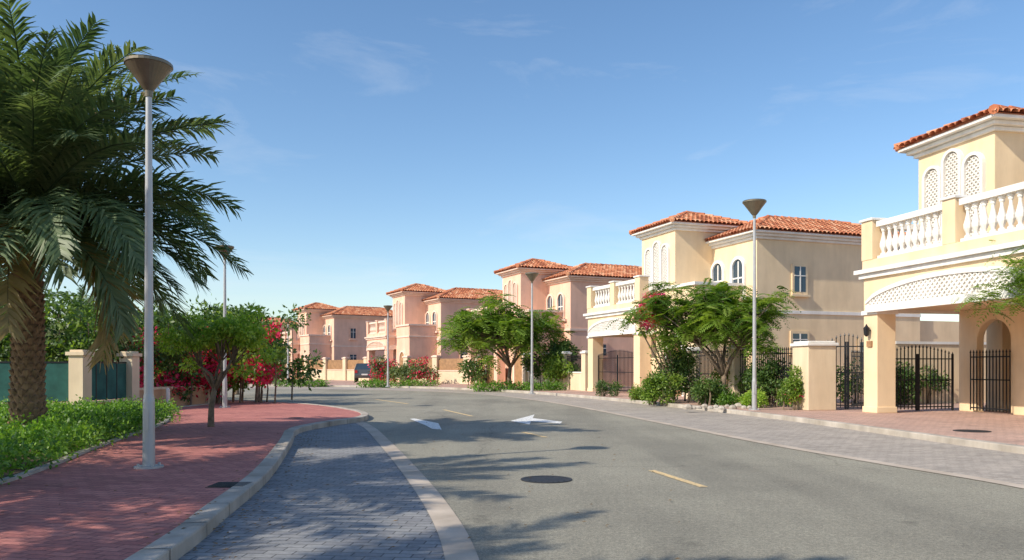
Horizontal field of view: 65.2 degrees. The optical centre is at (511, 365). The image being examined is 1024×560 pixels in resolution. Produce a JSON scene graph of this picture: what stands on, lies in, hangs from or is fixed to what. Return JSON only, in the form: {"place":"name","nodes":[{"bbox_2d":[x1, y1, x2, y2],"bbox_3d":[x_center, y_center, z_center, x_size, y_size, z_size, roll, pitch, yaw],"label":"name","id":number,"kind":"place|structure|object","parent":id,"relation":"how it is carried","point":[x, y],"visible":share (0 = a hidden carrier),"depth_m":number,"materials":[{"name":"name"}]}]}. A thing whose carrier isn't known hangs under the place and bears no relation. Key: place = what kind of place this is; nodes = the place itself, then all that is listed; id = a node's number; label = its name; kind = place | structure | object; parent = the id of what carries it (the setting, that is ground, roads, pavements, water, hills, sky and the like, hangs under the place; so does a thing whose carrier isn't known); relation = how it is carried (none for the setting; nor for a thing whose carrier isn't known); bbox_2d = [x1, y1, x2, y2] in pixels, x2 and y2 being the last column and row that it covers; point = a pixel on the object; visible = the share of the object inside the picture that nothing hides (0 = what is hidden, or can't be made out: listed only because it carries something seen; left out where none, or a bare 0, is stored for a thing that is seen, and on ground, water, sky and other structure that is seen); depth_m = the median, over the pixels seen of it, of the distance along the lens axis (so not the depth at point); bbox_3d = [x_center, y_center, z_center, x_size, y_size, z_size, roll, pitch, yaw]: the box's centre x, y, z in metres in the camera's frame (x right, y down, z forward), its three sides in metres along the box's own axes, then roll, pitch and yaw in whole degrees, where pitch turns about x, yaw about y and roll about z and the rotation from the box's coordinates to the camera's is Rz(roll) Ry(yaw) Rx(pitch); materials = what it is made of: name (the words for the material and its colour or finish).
{"place":"outdoors","nodes":[
{"label":"outdoors","id":0,"kind":"place"},
{"bbox_2d":[0,399,360,559],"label":"red sidewalk","id":1,"kind":"structure","parent":0,"point":[93,515],"depth_m":9.32,"materials":[{"name":"red brick"}]},
{"bbox_2d":[0,263,76,347],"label":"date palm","id":2,"kind":"object","parent":1,"relation":"on","point":[44,299],"visible":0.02,"depth_m":27.80,"materials":[{"name":"green plant"}]},
{"bbox_2d":[0,286,139,401],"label":"tree","id":3,"kind":"object","parent":1,"relation":"on","point":[55,349],"visible":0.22,"depth_m":24.73,"materials":[{"name":"green plant"}]},
{"bbox_2d":[0,350,141,405],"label":"boundary wall","id":4,"kind":"structure","parent":1,"relation":"on","point":[70,378],"depth_m":22.64,"materials":[{"name":"metal"}]},
{"bbox_2d":[45,284,101,341],"bbox_3d":[-18.262,-1.076,33.829,4.249,5.069,4.417,0,0,0],"label":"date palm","id":5,"kind":"object","parent":1,"relation":"on","point":[81,291],"visible":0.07,"depth_m":33.46,"materials":[{"name":"green plant"}]},
{"bbox_2d":[0,415,165,478],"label":"planting bed soil","id":6,"kind":"structure","parent":1,"relation":"on","point":[16,471],"depth_m":11.52,"materials":[{"name":"brown soil"}]},
{"bbox_2d":[0,394,182,484],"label":"groundcover","id":7,"kind":"object","parent":6,"relation":"on","point":[62,429],"visible":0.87,"depth_m":13.60,"materials":[{"name":"green plant"}]},
{"bbox_2d":[0,0,253,428],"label":"date palm","id":8,"kind":"object","parent":6,"relation":"on","point":[59,200],"visible":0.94,"depth_m":14.18,"materials":[{"name":"green plant"}]},
{"bbox_2d":[0,403,208,483],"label":"concrete edging","id":9,"kind":"object","parent":1,"relation":"on","point":[42,467],"visible":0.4,"depth_m":11.64,"materials":[{"name":"grey concrete"}]},
{"bbox_2d":[124,54,172,468],"bbox_3d":[-4.933,-1.385,10.866,0.616,5.531,0.616,0,0,0],"label":"street lamp","id":10,"kind":"object","parent":1,"relation":"on","point":[150,73],"visible":1,"depth_m":10.82,"materials":[{"name":"metal"}]},
{"bbox_2d":[143,409,148,430],"bbox_3d":[-4.933,0.730,10.791,0.070,0.300,0.020,0,0,0],"label":"access door","id":11,"kind":"structure","parent":10,"relation":"in","point":[145,411],"depth_m":10.78,"materials":[{"name":"metal"}]},
{"bbox_2d":[166,388,169,406],"bbox_3d":[-10.989,1.040,25.555,0.120,0.680,0.114,0,0,0],"label":"bollard","id":12,"kind":"object","parent":1,"relation":"on","point":[167,394],"visible":0.81,"depth_m":25.50,"materials":[{"name":"grey metal"}]},
{"bbox_2d":[111,326,234,404],"bbox_3d":[-11.715,0.015,28.223,2.055,2.988,6.234,0,0,20],"label":"bougainvillea","id":13,"kind":"object","parent":1,"relation":"on","point":[176,379],"visible":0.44,"depth_m":27.59,"materials":[{"name":"red plant"}]},
{"bbox_2d":[139,366,211,405],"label":"garden wall","id":14,"kind":"structure","parent":1,"relation":"on","point":[159,392],"depth_m":27.76,"materials":[{"name":"paint"}]},
{"bbox_2d":[82,293,324,400],"bbox_3d":[-12.651,-0.768,32.267,9.526,4.443,7.024,0,0,-20],"label":"garden tree","id":15,"kind":"object","parent":1,"relation":"on","point":[168,320],"visible":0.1,"depth_m":31.24,"materials":[{"name":"green plant"}]},
{"bbox_2d":[153,299,281,426],"bbox_3d":[-6.597,-0.050,18.385,2.740,2.911,2.457,0,0,0],"label":"street tree","id":16,"kind":"object","parent":1,"relation":"on","point":[240,333],"visible":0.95,"depth_m":17.94,"materials":[{"name":"green plant"}]},
{"bbox_2d":[217,245,233,407],"bbox_3d":[-9.527,-1.314,26.538,0.600,5.387,0.600,0,0,0],"label":"street lamp","id":17,"kind":"object","parent":1,"relation":"on","point":[224,393],"visible":0.48,"depth_m":26.49,"materials":[{"name":"metal"}]},
{"bbox_2d":[205,482,248,487],"bbox_3d":[-3.260,1.373,9.262,0.440,0.015,0.400,0,0,0],"label":"drain grate","id":18,"kind":"object","parent":1,"relation":"on","point":[223,485],"visible":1,"depth_m":9.22,"materials":[{"name":"metal"}]},
{"bbox_2d":[203,318,286,402],"bbox_3d":[-10.035,-0.173,29.875,3.459,3.255,3.227,0,0,0],"label":"bougainvillea","id":19,"kind":"object","parent":1,"relation":"on","point":[267,374],"visible":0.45,"depth_m":29.67,"materials":[{"name":"red plant"}]},
{"bbox_2d":[199,304,291,394],"bbox_3d":[-13.560,-0.848,39.002,5.275,4.527,5.772,0,0,-28],"label":"garden tree","id":20,"kind":"object","parent":1,"relation":"on","point":[278,344],"visible":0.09,"depth_m":38.75,"materials":[{"name":"green plant"}]},
{"bbox_2d":[178,423,444,559],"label":"parking bay pavement","id":21,"kind":"structure","parent":0,"point":[322,521],"depth_m":8.10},
{"bbox_2d":[30,421,680,559],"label":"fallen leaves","id":22,"kind":"object","parent":21,"relation":"on","point":[293,499],"visible":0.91,"depth_m":8.40,"materials":[{"name":"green plant"}]},
{"bbox_2d":[356,422,478,559],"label":"concrete edging","id":23,"kind":"object","parent":21,"relation":"on","point":[456,542],"visible":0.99,"depth_m":8.35,"materials":[{"name":"grey concrete"}]},
{"bbox_2d":[402,355,467,383],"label":"boundary wall","id":24,"kind":"structure","parent":0,"point":[447,371],"depth_m":63.20,"materials":[{"name":"beige paint"}]},
{"bbox_2d":[0,0,1023,322],"label":"sky","id":25,"kind":"structure","parent":0,"point":[377,147],"materials":[{"name":"blue"}]},
{"bbox_2d":[227,389,1023,559],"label":"road","id":26,"kind":"structure","parent":0,"point":[756,501],"depth_m":9.46,"materials":[{"name":"grey asphalt"}]},
{"bbox_2d":[411,418,441,429],"bbox_3d":[-2.142,1.490,20.758,0.475,0.001,4.133,0,0,-15],"label":"road arrow marking","id":27,"kind":"object","parent":26,"relation":"on","point":[433,425],"visible":1,"depth_m":20.73,"materials":[{"name":"white paint"}]},
{"bbox_2d":[512,415,560,423],"bbox_3d":[0.466,1.490,22.478,1.300,0.001,4.044,0,0,-12],"label":"road arrow marking","id":28,"kind":"object","parent":26,"relation":"on","point":[527,420],"visible":1,"depth_m":21.87,"materials":[{"name":"white paint"}]},
{"bbox_2d":[521,475,571,482],"bbox_3d":[0.453,1.490,10.526,0.680,0.008,0.680,0,0,0],"label":"manhole cover","id":29,"kind":"object","parent":26,"relation":"on","point":[546,479],"visible":1,"depth_m":10.49,"materials":[{"name":"metal"}]},
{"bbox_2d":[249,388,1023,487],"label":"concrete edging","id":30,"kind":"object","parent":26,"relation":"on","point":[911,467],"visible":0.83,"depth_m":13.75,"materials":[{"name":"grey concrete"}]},
{"bbox_2d":[648,470,707,486],"bbox_3d":[2.180,1.490,10.659,0.110,0.001,1.626,0,0,-13],"label":"lane marking","id":31,"kind":"object","parent":26,"relation":"on","point":[680,479],"visible":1,"depth_m":10.60,"materials":[{"name":"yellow paint"}]},
{"bbox_2d":[239,378,1023,444],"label":"sidewalk","id":32,"kind":"structure","parent":0,"point":[1005,427],"depth_m":21.44,"materials":[{"name":"red brick"}]},
{"bbox_2d":[259,317,297,359],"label":"villa","id":33,"kind":"object","parent":32,"relation":"on","point":[275,322],"visible":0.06,"depth_m":102.21,"materials":[{"name":"pink paint"}]},
{"bbox_2d":[285,318,290,377],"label":"street lamp","id":34,"kind":"object","parent":32,"relation":"on","point":[289,319],"visible":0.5,"depth_m":59.96,"materials":[{"name":"metal"}]},
{"bbox_2d":[303,357,366,380],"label":"boundary wall","id":35,"kind":"structure","parent":32,"relation":"on","point":[343,368],"depth_m":77.81,"materials":[{"name":"beige paint"}]},
{"bbox_2d":[282,302,392,378],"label":"villa","id":36,"kind":"object","parent":32,"relation":"on","point":[334,332],"visible":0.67,"depth_m":84.13,"materials":[{"name":"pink paint"}]},
{"bbox_2d":[297,317,304,338],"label":"lattice window","id":37,"kind":"structure","parent":36,"relation":"in","point":[301,331],"depth_m":85.45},
{"bbox_2d":[323,324,331,340],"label":"arched windows","id":38,"kind":"structure","parent":36,"relation":"in","point":[326,330],"depth_m":83.98,"materials":[{"name":"white glass"}]},
{"bbox_2d":[349,327,383,359],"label":"side windows","id":39,"kind":"structure","parent":36,"relation":"in","point":[352,330],"depth_m":83.80,"materials":[{"name":"pink paint"}]},
{"bbox_2d":[354,363,374,381],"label":"parked car","id":40,"kind":"object","parent":32,"relation":"on","point":[361,370],"visible":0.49,"depth_m":67.93,"materials":[{"name":"grey paint"}]},
{"bbox_2d":[367,355,398,381],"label":"flowering shrub","id":41,"kind":"object","parent":32,"relation":"on","point":[378,369],"visible":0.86,"depth_m":63.55,"materials":[{"name":"red plant"}]},
{"bbox_2d":[354,377,440,387],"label":"hedge","id":42,"kind":"object","parent":32,"relation":"on","point":[374,383],"visible":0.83,"depth_m":54.77,"materials":[{"name":"green plant"}]},
{"bbox_2d":[382,358,412,381],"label":"shrub","id":43,"kind":"object","parent":32,"relation":"on","point":[397,372],"visible":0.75,"depth_m":62.59,"materials":[{"name":"green plant"}]},
{"bbox_2d":[407,356,440,383],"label":"flowering shrub","id":44,"kind":"object","parent":32,"relation":"on","point":[418,372],"visible":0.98,"depth_m":61.16,"materials":[{"name":"red plant"}]},
{"bbox_2d":[364,283,502,381],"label":"villa","id":45,"kind":"object","parent":32,"relation":"on","point":[421,312],"visible":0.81,"depth_m":68.87,"materials":[{"name":"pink paint"}]},
{"bbox_2d":[393,300,402,330],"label":"lattice window","id":46,"kind":"structure","parent":45,"relation":"in","point":[398,306],"depth_m":70.26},
{"bbox_2d":[399,350,405,376],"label":"entrance door","id":47,"kind":"structure","parent":45,"relation":"in","point":[402,353],"depth_m":68.06,"materials":[{"name":"wood"}]},
{"bbox_2d":[425,310,438,332],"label":"arched windows","id":48,"kind":"structure","parent":45,"relation":"in","point":[434,314],"depth_m":68.26,"materials":[{"name":"white glass"}]},
{"bbox_2d":[459,349,467,358],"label":"side windows","id":49,"kind":"structure","parent":45,"relation":"in","point":[464,353],"depth_m":67.73,"materials":[{"name":"pink paint"}]},
{"bbox_2d":[457,355,492,384],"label":"shrub","id":50,"kind":"object","parent":32,"relation":"on","point":[472,374],"visible":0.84,"depth_m":57.84,"materials":[{"name":"green plant"}]},
{"bbox_2d":[475,357,493,384],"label":"timber gate","id":51,"kind":"structure","parent":32,"relation":"on","point":[489,379],"depth_m":58.24,"materials":[{"name":"wood"}]},
{"bbox_2d":[433,291,576,383],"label":"flame tree","id":52,"kind":"object","parent":32,"relation":"on","point":[501,327],"visible":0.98,"depth_m":47.31,"materials":[{"name":"green plant"}]},
{"bbox_2d":[467,379,570,391],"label":"hedge","id":53,"kind":"object","parent":32,"relation":"on","point":[538,386],"visible":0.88,"depth_m":45.77,"materials":[{"name":"green plant"}]},
{"bbox_2d":[520,351,552,382],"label":"shrub","id":54,"kind":"object","parent":32,"relation":"on","point":[537,371],"visible":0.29,"depth_m":49.78,"materials":[{"name":"green plant"}]},
{"bbox_2d":[466,258,641,385],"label":"villa","id":55,"kind":"object","parent":32,"relation":"on","point":[562,288],"visible":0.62,"depth_m":55.24,"materials":[{"name":"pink paint"}]},
{"bbox_2d":[503,279,517,311],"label":"lattice window","id":56,"kind":"structure","parent":55,"relation":"in","point":[511,288],"depth_m":57.03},
{"bbox_2d":[513,350,522,384],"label":"entrance door","id":57,"kind":"structure","parent":55,"relation":"in","point":[517,368],"depth_m":54.77,"materials":[{"name":"brown wood"}]},
{"bbox_2d":[546,292,566,320],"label":"arched windows","id":58,"kind":"structure","parent":55,"relation":"in","point":[560,300],"depth_m":54.98,"materials":[{"name":"white glass"}]},
{"bbox_2d":[602,303,608,358],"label":"side windows","id":59,"kind":"structure","parent":55,"relation":"in","point":[605,345],"depth_m":54.49,"materials":[{"name":"pink paint"}]},
{"bbox_2d":[521,350,587,390],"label":"boundary wall","id":60,"kind":"structure","parent":32,"relation":"on","point":[578,380],"depth_m":45.94,"materials":[{"name":"beige paint"}]},
{"bbox_2d":[533,355,580,371],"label":"iron fence","id":61,"kind":"object","parent":60,"relation":"on","point":[573,359],"visible":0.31,"depth_m":46.15,"materials":[{"name":"black metal"}]},
{"bbox_2d":[540,350,579,389],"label":"shrub","id":62,"kind":"object","parent":32,"relation":"on","point":[553,368],"visible":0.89,"depth_m":46.59,"materials":[{"name":"green plant"}]},
{"bbox_2d":[538,338,582,362],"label":"garden tree","id":63,"kind":"object","parent":32,"relation":"on","point":[563,345],"visible":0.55,"depth_m":47.57,"materials":[{"name":"green plant"}]},
{"bbox_2d":[592,379,624,396],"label":"shrub","id":64,"kind":"object","parent":32,"relation":"on","point":[604,388],"visible":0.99,"depth_m":36.40,"materials":[{"name":"green plant"}]},
{"bbox_2d":[598,349,633,391],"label":"iron gate","id":65,"kind":"structure","parent":32,"relation":"on","point":[616,372],"depth_m":41.26,"materials":[{"name":"black metal"}]},
{"bbox_2d":[627,382,647,400],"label":"flowering shrub","id":66,"kind":"object","parent":32,"relation":"on","point":[635,394],"visible":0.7,"depth_m":32.04,"materials":[{"name":"green plant"}]},
{"bbox_2d":[623,292,698,400],"bbox_3d":[6.048,-0.761,31.090,2.299,4.414,3.771,0,0,33],"label":"bougainvillea","id":67,"kind":"object","parent":32,"relation":"on","point":[644,333],"visible":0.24,"depth_m":30.75,"materials":[{"name":"red plant"}]},
{"bbox_2d":[656,348,701,401],"bbox_3d":[6.493,0.377,30.966,2.010,2.159,2.011,0,0,0],"label":"shrub","id":68,"kind":"object","parent":32,"relation":"on","point":[688,367],"visible":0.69,"depth_m":30.60,"materials":[{"name":"green plant"}]},
{"bbox_2d":[604,278,800,404],"bbox_3d":[7.623,-0.855,29.624,6.599,4.569,6.067,0,0,38],"label":"flame tree","id":69,"kind":"object","parent":32,"relation":"on","point":[713,320],"visible":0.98,"depth_m":28.44,"materials":[{"name":"green plant"}]},
{"bbox_2d":[688,372,728,404],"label":"shrub","id":70,"kind":"object","parent":32,"relation":"on","point":[710,393],"visible":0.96,"depth_m":28.27,"materials":[{"name":"green plant"}]},
{"bbox_2d":[686,345,748,398],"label":"fence pier","id":71,"kind":"structure","parent":32,"relation":"on","point":[734,370],"depth_m":29.53,"materials":[{"name":"beige paint"}]},
{"bbox_2d":[695,349,727,387],"bbox_3d":[7.974,0.340,31.553,0.059,1.960,3.438,0,0,-13],"label":"iron fence","id":72,"kind":"object","parent":71,"relation":"attached to","point":[701,355],"visible":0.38,"depth_m":32.26,"materials":[{"name":"black metal"}]},
{"bbox_2d":[740,347,792,405],"bbox_3d":[8.799,0.340,27.803,0.057,1.960,3.742,0,0,-13],"label":"iron fence","id":73,"kind":"object","parent":71,"relation":"attached to","point":[784,353],"visible":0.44,"depth_m":26.95,"materials":[{"name":"black metal"}]},
{"bbox_2d":[683,403,751,409],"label":"garden rocks","id":74,"kind":"object","parent":32,"relation":"on","point":[735,406],"visible":0.99,"depth_m":25.80,"materials":[{"name":"stone"}]},
{"bbox_2d":[714,388,743,404],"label":"shrub","id":75,"kind":"object","parent":32,"relation":"on","point":[730,398],"visible":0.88,"depth_m":28.01,"materials":[{"name":"green plant"}]},
{"bbox_2d":[711,362,751,393],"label":"shrub","id":76,"kind":"object","parent":32,"relation":"on","point":[718,377],"visible":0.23,"depth_m":29.62,"materials":[{"name":"green plant"}]},
{"bbox_2d":[739,388,768,407],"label":"shrub","id":77,"kind":"object","parent":32,"relation":"on","point":[746,400],"visible":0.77,"depth_m":26.44,"materials":[{"name":"green plant"}]},
{"bbox_2d":[742,199,766,409],"bbox_3d":[7.603,-1.919,25.091,0.734,6.599,0.734,0,0,0],"label":"street lamp","id":78,"kind":"object","parent":32,"relation":"on","point":[754,207],"visible":1,"depth_m":25.04,"materials":[{"name":"metal"}]},
{"bbox_2d":[739,358,791,406],"bbox_3d":[8.783,0.570,27.222,1.879,1.775,1.617,0,0,34],"label":"shrub","id":79,"kind":"object","parent":32,"relation":"on","point":[766,378],"visible":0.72,"depth_m":27.09,"materials":[{"name":"green plant"}]},
{"bbox_2d":[583,211,985,396],"bbox_3d":[15.261,-3.215,42.421,20.200,9.191,10.852,0,0,-20],"label":"villa","id":80,"kind":"object","parent":32,"relation":"on","point":[815,263],"visible":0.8,"depth_m":37.57,"materials":[{"name":"white paint"}]},
{"bbox_2d":[644,241,669,296],"bbox_3d":[7.159,-4.793,39.606,0.170,2.825,2.440,0,0,-20],"label":"lattice window","id":81,"kind":"structure","parent":80,"relation":"in","point":[656,258],"depth_m":39.56,"materials":[{"name":"white paint"}]},
{"bbox_2d":[665,342,684,395],"bbox_3d":[7.559,-0.045,37.091,0.119,2.850,1.600,0,0,-20],"label":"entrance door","id":82,"kind":"structure","parent":80,"relation":"in","point":[678,342],"depth_m":36.85,"materials":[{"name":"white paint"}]},
{"bbox_2d":[711,256,747,297],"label":"arched windows","id":83,"kind":"structure","parent":80,"relation":"in","point":[737,267],"depth_m":37.20,"materials":[{"name":"white paint"}]},
{"bbox_2d":[789,264,863,371],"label":"side windows","id":84,"kind":"structure","parent":80,"relation":"in","point":[799,272],"depth_m":36.35,"materials":[{"name":"white paint"}]},
{"bbox_2d":[775,364,804,409],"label":"shrub","id":85,"kind":"object","parent":32,"relation":"on","point":[792,388],"visible":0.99,"depth_m":25.08,"materials":[{"name":"green plant"}]},
{"bbox_2d":[851,350,863,406],"bbox_3d":[12.302,0.390,27.252,0.057,1.860,3.803,0,0,44],"label":"iron fence","id":86,"kind":"object","parent":32,"relation":"on","point":[854,356],"visible":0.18,"depth_m":26.16,"materials":[{"name":"black metal"}]},
{"bbox_2d":[837,358,931,405],"bbox_3d":[13.089,0.597,28.980,3.585,1.865,3.213,0,0,-42],"label":"shrub","id":87,"kind":"object","parent":32,"relation":"on","point":[902,386],"visible":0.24,"depth_m":28.64,"materials":[{"name":"green plant"}]},
{"bbox_2d":[903,365,950,403],"bbox_3d":[14.879,0.674,29.900,2.775,1.563,2.246,0,0,20],"label":"shrub","id":88,"kind":"object","parent":32,"relation":"on","point":[932,382],"visible":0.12,"depth_m":29.25,"materials":[{"name":"green plant"}]},
{"bbox_2d":[854,104,1023,414],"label":"villa","id":89,"kind":"object","parent":32,"relation":"on","point":[971,186],"visible":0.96,"depth_m":22.35,"materials":[{"name":"white paint"}]},
{"bbox_2d":[896,345,953,410],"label":"iron gate","id":90,"kind":"structure","parent":89,"relation":"attached to","point":[917,380],"depth_m":24.39,"materials":[{"name":"black metal"}]},
{"bbox_2d":[922,148,985,244],"bbox_3d":[12.558,-4.793,22.842,0.170,2.825,2.440,0,0,-12],"label":"lattice window","id":91,"kind":"structure","parent":89,"relation":"in","point":[957,174],"depth_m":22.79,"materials":[{"name":"white paint"}]},
{"bbox_2d":[969,349,1010,412],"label":"iron gate","id":92,"kind":"structure","parent":89,"relation":"attached to","point":[989,379],"depth_m":23.19,"materials":[{"name":"black metal"}]},
{"bbox_2d":[896,341,985,403],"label":"garden wall","id":93,"kind":"structure","parent":32,"relation":"on","point":[951,347],"depth_m":29.61,"materials":[{"name":"yellow paint"}]},
{"bbox_2d":[953,429,991,432],"bbox_3d":[9.736,1.375,16.933,0.720,0.008,0.720,0,0,0],"label":"manhole cover","id":94,"kind":"object","parent":32,"relation":"on","point":[967,430],"visible":1,"depth_m":17.00,"materials":[{"name":"metal"}]},
{"bbox_2d":[948,240,1023,326],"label":"flame tree","id":95,"kind":"object","parent":32,"relation":"on","point":[1020,299],"visible":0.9,"depth_m":18.22,"materials":[{"name":"green plant"}]},
{"bbox_2d":[248,386,1023,484],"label":"paved verge","id":96,"kind":"structure","parent":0,"point":[977,462],"depth_m":16.46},
{"bbox_2d":[272,379,330,386],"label":"hedge","id":97,"kind":"object","parent":96,"relation":"on","point":[314,383],"visible":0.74,"depth_m":56.87,"materials":[{"name":"green plant"}]},
{"bbox_2d":[384,305,392,386],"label":"street lamp","id":98,"kind":"object","parent":96,"relation":"on","point":[387,307],"visible":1,"depth_m":53.03,"materials":[{"name":"metal"}]},
{"bbox_2d":[525,272,538,393],"bbox_3d":[0.986,-1.617,39.429,0.667,5.993,0.667,0,0,0],"label":"street lamp","id":99,"kind":"object","parent":96,"relation":"on","point":[531,276],"visible":1,"depth_m":39.38,"materials":[{"name":"metal"}]},
{"bbox_2d":[249,385,1023,453],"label":"kerb","id":100,"kind":"structure","parent":96,"relation":"on","point":[1004,447],"depth_m":19.71,"materials":[{"name":"concrete"}]},
{"bbox_2d":[148,407,1016,548],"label":"kerb joints","id":101,"kind":"object","parent":100,"relation":"on","point":[229,514],"visible":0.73,"depth_m":6.98,"materials":[{"name":"concrete"}]},
{"bbox_2d":[638,370,687,404],"bbox_3d":[5.570,0.798,29.609,1.764,1.332,1.264,0,0,24],"label":"shrub","id":102,"kind":"object","parent":96,"relation":"on","point":[655,387],"visible":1,"depth_m":29.54,"materials":[{"name":"green plant"}]},
{"bbox_2d":[790,341,838,410],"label":"gate pier","id":103,"kind":"structure","parent":0,"point":[815,361],"depth_m":24.85,"materials":[{"name":"beige paint"}]},
{"bbox_2d":[831,333,863,408],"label":"iron gate","id":104,"kind":"structure","parent":103,"relation":"attached to","point":[846,372],"depth_m":25.25,"materials":[{"name":"black metal"}]},
{"label":"ground","id":105,"kind":"structure","parent":0,"visible":0},
{"bbox_2d":[45,312,303,382],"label":"distant trees","id":106,"kind":"object","parent":105,"relation":"on","point":[285,361],"visible":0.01,"depth_m":64.10,"materials":[{"name":"green plant"}]},
{"bbox_2d":[124,399,368,559],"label":"kerb","id":107,"kind":"structure","parent":105,"relation":"on","point":[177,542],"depth_m":8.04,"materials":[{"name":"concrete"}]}
]}

